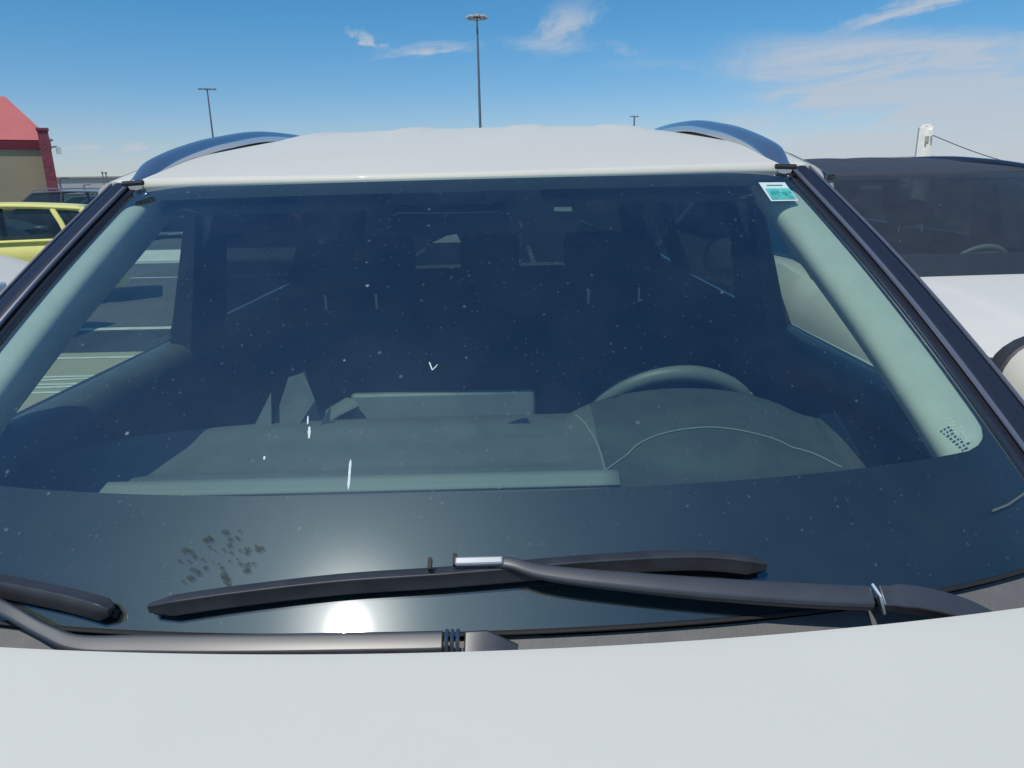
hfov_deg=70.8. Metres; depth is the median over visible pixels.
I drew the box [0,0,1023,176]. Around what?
sky
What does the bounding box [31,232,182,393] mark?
painted lines
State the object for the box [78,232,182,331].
parking lot
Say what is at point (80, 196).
parked car
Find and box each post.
[58,177,68,190]
[915,124,999,159]
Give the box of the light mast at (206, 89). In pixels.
[198,88,215,136]
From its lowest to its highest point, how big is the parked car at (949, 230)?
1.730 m
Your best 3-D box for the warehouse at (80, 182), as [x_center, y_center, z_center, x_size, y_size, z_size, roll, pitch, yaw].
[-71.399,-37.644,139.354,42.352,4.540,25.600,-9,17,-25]
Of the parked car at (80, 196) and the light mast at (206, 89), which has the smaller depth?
the parked car at (80, 196)
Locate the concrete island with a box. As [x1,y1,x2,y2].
[135,250,180,263]
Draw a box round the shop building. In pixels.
[0,96,51,201]
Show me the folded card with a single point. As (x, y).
(297, 404)
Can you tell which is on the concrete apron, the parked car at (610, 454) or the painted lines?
the parked car at (610, 454)
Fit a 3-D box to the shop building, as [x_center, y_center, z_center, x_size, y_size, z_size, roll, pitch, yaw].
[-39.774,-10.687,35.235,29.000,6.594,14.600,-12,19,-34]
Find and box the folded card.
[255,373,330,424]
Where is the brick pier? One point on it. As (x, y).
(47, 158)
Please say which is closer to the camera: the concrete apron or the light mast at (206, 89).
the concrete apron
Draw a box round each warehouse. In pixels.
[56,176,121,193]
[842,156,914,158]
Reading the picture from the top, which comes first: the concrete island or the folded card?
the concrete island
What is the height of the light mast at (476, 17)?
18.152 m
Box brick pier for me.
[35,128,61,190]
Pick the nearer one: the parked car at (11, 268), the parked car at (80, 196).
the parked car at (11, 268)
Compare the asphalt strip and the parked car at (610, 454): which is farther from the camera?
the asphalt strip
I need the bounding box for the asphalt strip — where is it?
[62,330,169,352]
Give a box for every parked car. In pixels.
[0,120,1023,767]
[0,202,130,285]
[0,255,28,292]
[21,187,100,203]
[767,156,1023,362]
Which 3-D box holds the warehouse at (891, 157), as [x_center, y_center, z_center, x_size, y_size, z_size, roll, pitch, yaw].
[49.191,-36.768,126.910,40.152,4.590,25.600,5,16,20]
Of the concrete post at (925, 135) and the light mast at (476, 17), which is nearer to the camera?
the concrete post at (925, 135)
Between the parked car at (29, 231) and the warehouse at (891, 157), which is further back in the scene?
the warehouse at (891, 157)
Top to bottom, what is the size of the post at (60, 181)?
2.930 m
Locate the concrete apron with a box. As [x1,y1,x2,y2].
[17,351,143,411]
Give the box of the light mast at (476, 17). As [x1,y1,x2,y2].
[466,13,487,127]

